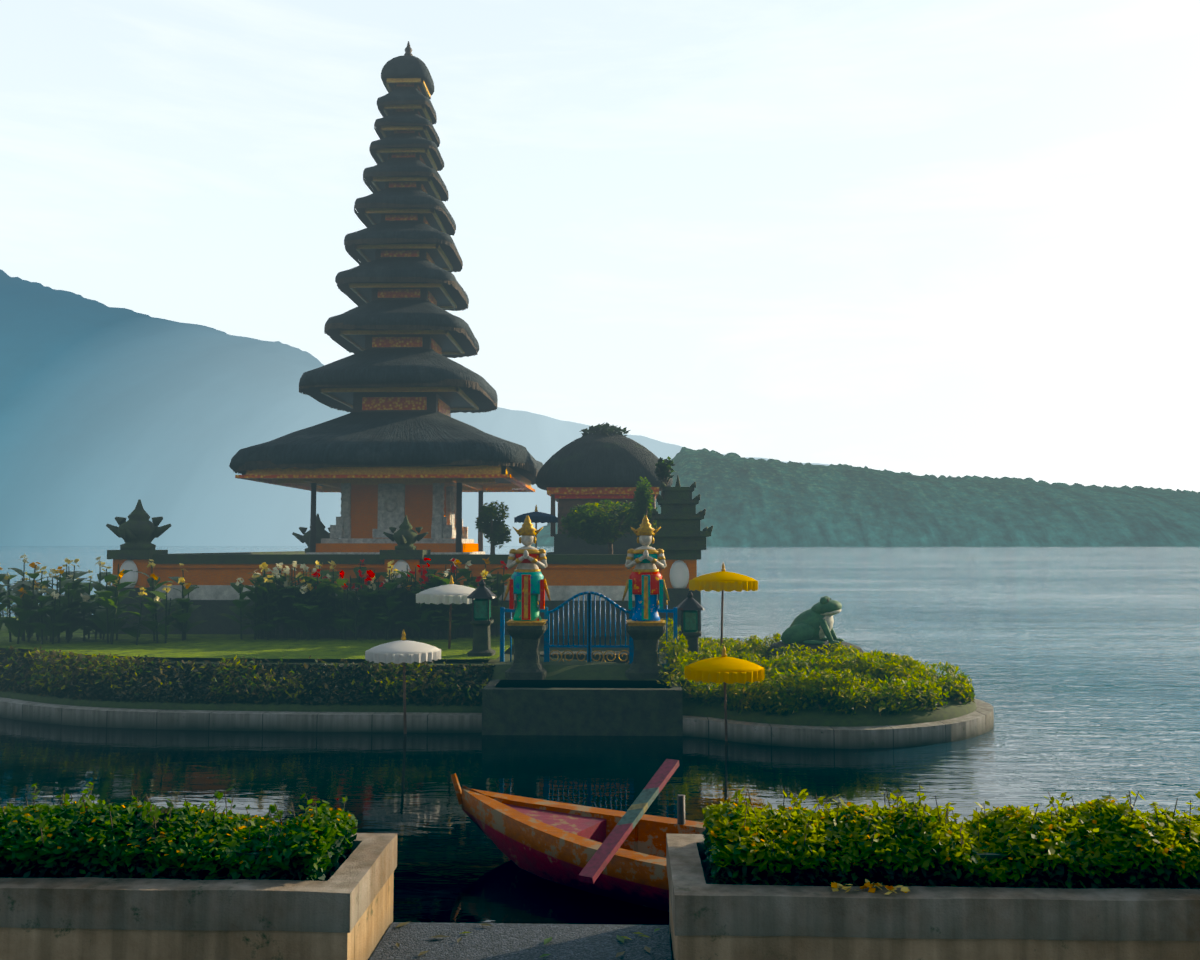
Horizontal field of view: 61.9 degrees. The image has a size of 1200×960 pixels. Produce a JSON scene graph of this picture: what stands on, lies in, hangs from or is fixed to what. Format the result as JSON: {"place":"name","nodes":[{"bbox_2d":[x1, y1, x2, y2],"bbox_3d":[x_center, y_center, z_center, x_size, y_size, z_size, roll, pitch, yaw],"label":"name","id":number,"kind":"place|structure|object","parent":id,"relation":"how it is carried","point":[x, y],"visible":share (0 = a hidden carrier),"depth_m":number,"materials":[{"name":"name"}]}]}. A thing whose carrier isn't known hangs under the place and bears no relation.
{"place":"outdoors","nodes":[
{"label":"outdoors","id":0,"kind":"place"},
{"bbox_2d":[0,617,513,658],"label":"lawn","id":1,"kind":"structure","parent":0,"point":[231,646],"depth_m":16.80,"materials":[{"name":"green plant"}]},
{"bbox_2d":[0,553,514,644],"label":"flowering shrubs","id":2,"kind":"object","parent":1,"relation":"on","point":[277,599],"visible":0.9,"depth_m":17.85,"materials":[{"name":"green plant"}]},
{"bbox_2d":[416,575,474,648],"bbox_3d":[-2.426,2.165,16.307,1.142,1.226,1.148,0,-4,2],"label":"white umbrella","id":3,"kind":"object","parent":1,"relation":"on","point":[451,592],"visible":0.75,"depth_m":15.92,"materials":[{"name":"white fabric"}]},
{"bbox_2d":[467,580,496,655],"bbox_3d":[-1.821,2.129,15.411,0.434,1.180,0.434,0,-4,2],"label":"stone lantern","id":4,"kind":"object","parent":1,"relation":"on","point":[481,596],"visible":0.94,"depth_m":15.28,"materials":[{"name":"grey stone"}]},
{"bbox_2d":[306,483,484,553],"bbox_3d":[-4.738,1.370,23.961,4.400,2.800,4.400,0,-4,2],"label":"shrine base","id":5,"kind":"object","parent":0,"point":[370,513],"visible":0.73,"depth_m":22.84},
{"bbox_2d":[235,41,534,551],"bbox_3d":[-4.738,-4.443,24.337,5.847,12.850,5.847,0,-4,2],"label":"pagoda frame","id":6,"kind":"object","parent":5,"relation":"on","point":[480,479],"visible":0.58,"depth_m":23.48,"materials":[{"name":"brown wood"}]},
{"bbox_2d":[0,269,829,545],"bbox_3d":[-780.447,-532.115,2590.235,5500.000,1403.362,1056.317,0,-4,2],"label":"mountain","id":7,"kind":"structure","parent":0,"point":[108,415],"depth_m":2311.80,"materials":[{"name":"blue"}]},
{"bbox_2d":[0,546,1199,924],"bbox_3d":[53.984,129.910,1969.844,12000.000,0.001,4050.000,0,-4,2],"label":"lake water","id":8,"kind":"structure","parent":0,"point":[1078,666],"depth_m":12.45,"materials":[{"name":"blue liquid"}]},
{"bbox_2d":[365,629,440,733],"bbox_3d":[-2.644,2.850,13.422,0.999,1.686,1.004,0,-4,2],"label":"white umbrella","id":9,"kind":"object","parent":8,"relation":"in","point":[403,650],"visible":0.98,"depth_m":13.17,"materials":[{"name":"white fabric"}]},
{"bbox_2d":[0,632,993,748],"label":"island kerb","id":10,"kind":"structure","parent":8,"relation":"in","point":[862,728],"depth_m":13.56,"materials":[{"name":"grass"},{"name":"concrete"}]},
{"bbox_2d":[0,645,494,706],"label":"hedge","id":11,"kind":"object","parent":10,"relation":"on","point":[68,672],"visible":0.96,"depth_m":14.32,"materials":[{"name":"green plant"}]},
{"bbox_2d":[106,550,700,635],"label":"temple wall","id":12,"kind":"structure","parent":10,"relation":"on","point":[212,576],"depth_m":19.10,"materials":[{"name":"brick"}]},
{"bbox_2d":[106,499,427,552],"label":"wall ornaments","id":13,"kind":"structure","parent":12,"relation":"on","point":[138,530],"depth_m":19.35,"materials":[{"name":"stone"}]},
{"bbox_2d":[651,475,712,549],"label":"gate tower","id":14,"kind":"structure","parent":12,"relation":"on","point":[678,518],"depth_m":18.85,"materials":[{"name":"stone"}]},
{"bbox_2d":[653,456,676,506],"bbox_3d":[1.246,0.037,19.480,0.481,0.981,0.394,-3,-5,42],"label":"tree","id":15,"kind":"object","parent":14,"relation":"on","point":[664,470],"visible":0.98,"depth_m":19.41,"materials":[{"name":"green plant"}]},
{"bbox_2d":[482,651,682,735],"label":"gate platform","id":16,"kind":"structure","parent":10,"relation":"on","point":[592,707],"depth_m":13.26,"materials":[{"name":"stone"}]},
{"bbox_2d":[503,515,550,679],"bbox_3d":[-1.063,1.693,14.616,0.694,2.349,0.596,0,-4,2],"label":"guardian statue","id":17,"kind":"object","parent":16,"relation":"on","point":[526,627],"visible":0.98,"depth_m":14.47,"materials":[{"name":"multicoloured stone"}]},
{"bbox_2d":[500,591,677,672],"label":"gate","id":18,"kind":"structure","parent":16,"relation":"on","point":[547,646],"depth_m":14.99,"materials":[{"name":"metal"}]},
{"bbox_2d":[622,515,669,679],"bbox_3d":[0.666,1.690,14.569,0.694,2.349,0.596,0,-4,2],"label":"guardian statue","id":19,"kind":"object","parent":16,"relation":"on","point":[645,624],"visible":1,"depth_m":14.42,"materials":[{"name":"multicoloured stone"}]},
{"bbox_2d":[689,563,757,645],"bbox_3d":[2.067,2.193,16.733,1.142,1.626,1.148,0,-4,2],"label":"yellow umbrella","id":20,"kind":"object","parent":10,"relation":"on","point":[722,580],"visible":0.96,"depth_m":16.38,"materials":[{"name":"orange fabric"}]},
{"bbox_2d":[684,646,764,740],"bbox_3d":[1.602,2.895,12.871,1.019,1.526,1.025,0,-4,2],"label":"yellow umbrella","id":21,"kind":"object","parent":10,"relation":"on","point":[724,668],"visible":0.98,"depth_m":12.57,"materials":[{"name":"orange fabric"}]},
{"bbox_2d":[765,596,863,660],"bbox_3d":[3.440,2.476,16.043,1.585,1.222,1.197,0,-4,2],"label":"frog statue","id":22,"kind":"object","parent":10,"relation":"on","point":[812,628],"visible":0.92,"depth_m":15.82,"materials":[{"name":"stone"}]},
{"bbox_2d":[656,616,974,716],"bbox_3d":[3.129,2.783,16.059,4.619,0.937,6.833,0,-4,2],"label":"foliage","id":23,"kind":"object","parent":10,"relation":"on","point":[839,678],"visible":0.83,"depth_m":13.64,"materials":[{"name":"green plant"}]},
{"bbox_2d":[451,773,705,911],"bbox_3d":[0.699,2.739,7.224,4.518,0.708,1.120,-2,-4,31],"label":"wooden boat","id":24,"kind":"object","parent":8,"relation":"on","point":[557,842],"visible":0.35,"depth_m":7.67,"materials":[{"name":"paint"}]},
{"bbox_2d":[578,759,678,883],"bbox_3d":[0.240,2.415,7.200,0.105,0.532,1.432,-2,-4,28],"label":"painted pole","id":25,"kind":"object","parent":24,"relation":"on","point":[600,859],"visible":1,"depth_m":7.08,"materials":[{"name":"wood"}]},
{"bbox_2d":[677,794,685,825],"bbox_3d":[0.631,2.711,7.747,0.070,0.530,0.061,0,-4,2],"label":"mooring post","id":26,"kind":"object","parent":24,"relation":"on","point":[680,809],"visible":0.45,"depth_m":7.74,"materials":[{"name":"grey wood"}]},
{"bbox_2d":[0,0,1199,491],"label":"sky","id":27,"kind":"structure","parent":0,"point":[954,238],"materials":[{"name":"white"}]},
{"bbox_2d":[531,447,1199,545],"bbox_3d":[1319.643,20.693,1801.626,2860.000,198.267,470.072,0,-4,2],"label":"ridge","id":28,"kind":"structure","parent":0,"point":[743,501],"depth_m":1681.42,"materials":[{"name":"green plant"}]},
{"bbox_3d":[-3.555,2.692,25.046,11.000,1.300,10.800,0,-4,2],"label":"inner court plinth","id":29,"kind":"object","parent":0,"visible":0},
{"bbox_2d":[229,55,542,485],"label":"thatched roofs","id":30,"kind":"structure","parent":29,"relation":"on","point":[386,439],"depth_m":22.74,"materials":[{"name":"grey wicker"}]},
{"bbox_2d":[475,501,511,553],"bbox_3d":[-2.301,1.312,21.529,0.815,1.742,0.690,3,-5,-37],"label":"tree","id":31,"kind":"object","parent":29,"relation":"on","point":[493,527],"visible":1,"depth_m":21.44,"materials":[{"name":"green plant"}]},
{"bbox_2d":[514,505,557,547],"bbox_3d":[-1.346,1.150,21.075,0.917,1.265,0.922,0,-4,2],"label":"parasol","id":32,"kind":"object","parent":29,"relation":"on","point":[536,516],"visible":0.88,"depth_m":20.80,"materials":[{"name":"blue fabric"}]},
{"bbox_2d":[547,487,658,553],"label":"pavilion","id":33,"kind":"structure","parent":29,"relation":"on","point":[566,498],"depth_m":22.33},
{"bbox_2d":[535,432,672,490],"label":"thatched roof","id":34,"kind":"structure","parent":33,"relation":"on","point":[598,459],"depth_m":22.20,"materials":[{"name":"grey wicker"}]},
{"bbox_2d":[580,422,629,436],"bbox_3d":[0.114,-1.122,23.582,1.234,0.502,1.179,0,-4,2],"label":"roof ornament","id":35,"kind":"object","parent":34,"relation":"on","point":[603,428],"visible":0.67,"depth_m":23.37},
{"bbox_2d":[559,499,660,553],"bbox_3d":[0.190,1.162,20.639,2.077,1.585,1.494,2,-4,-26],"label":"shrub foliage","id":36,"kind":"object","parent":29,"relation":"on","point":[593,521],"visible":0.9,"depth_m":20.24,"materials":[{"name":"green plant"}]},
{"bbox_2d":[632,476,656,546],"bbox_3d":[0.943,0.853,20.367,0.610,1.868,0.531,0,-4,2],"label":"tree","id":37,"kind":"object","parent":29,"relation":"on","point":[642,495],"visible":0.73,"depth_m":20.27,"materials":[{"name":"green plant"}]},
{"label":"quay ground","id":38,"kind":"structure","parent":0,"visible":0},
{"bbox_2d":[0,833,396,959],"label":"planter","id":39,"kind":"object","parent":38,"relation":"on","point":[344,911],"visible":0.77,"depth_m":3.89,"materials":[{"name":"concrete"}]},
{"bbox_2d":[0,782,357,880],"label":"hedge","id":40,"kind":"object","parent":39,"relation":"on","point":[89,838],"visible":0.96,"depth_m":4.11,"materials":[{"name":"green plant"}]},
{"bbox_2d":[369,922,671,959],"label":"paved path","id":41,"kind":"structure","parent":38,"relation":"on","point":[506,941],"depth_m":4.33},
{"bbox_2d":[395,922,659,956],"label":"fallen leaves","id":42,"kind":"object","parent":41,"relation":"on","point":[620,938],"visible":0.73,"depth_m":4.35,"materials":[{"name":"brown plant"}]},
{"bbox_2d":[666,833,1199,959],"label":"planter","id":43,"kind":"object","parent":38,"relation":"on","point":[708,920],"visible":0.71,"depth_m":3.80,"materials":[{"name":"concrete"}]},
{"bbox_2d":[831,879,908,894],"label":"fallen leaves","id":44,"kind":"object","parent":43,"relation":"on","point":[834,885],"visible":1,"depth_m":3.87,"materials":[{"name":"yellow"}]},
{"bbox_2d":[700,783,1199,888],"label":"hedge","id":45,"kind":"object","parent":43,"relation":"on","point":[1101,843],"visible":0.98,"depth_m":4.02,"materials":[{"name":"green plant"}]},
{"bbox_3d":[2.445,2.947,16.274,2.578,0.060,2.363,0,-4,2],"label":"stone walk","id":46,"kind":"object","parent":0,"visible":0},
{"bbox_2d":[676,591,704,654],"bbox_3d":[1.378,2.293,15.312,0.434,1.180,0.434,0,-4,2],"label":"stone lantern","id":47,"kind":"object","parent":46,"relation":"on","point":[689,607],"visible":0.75,"depth_m":15.19,"materials":[{"name":"grey stone"}]}
]}

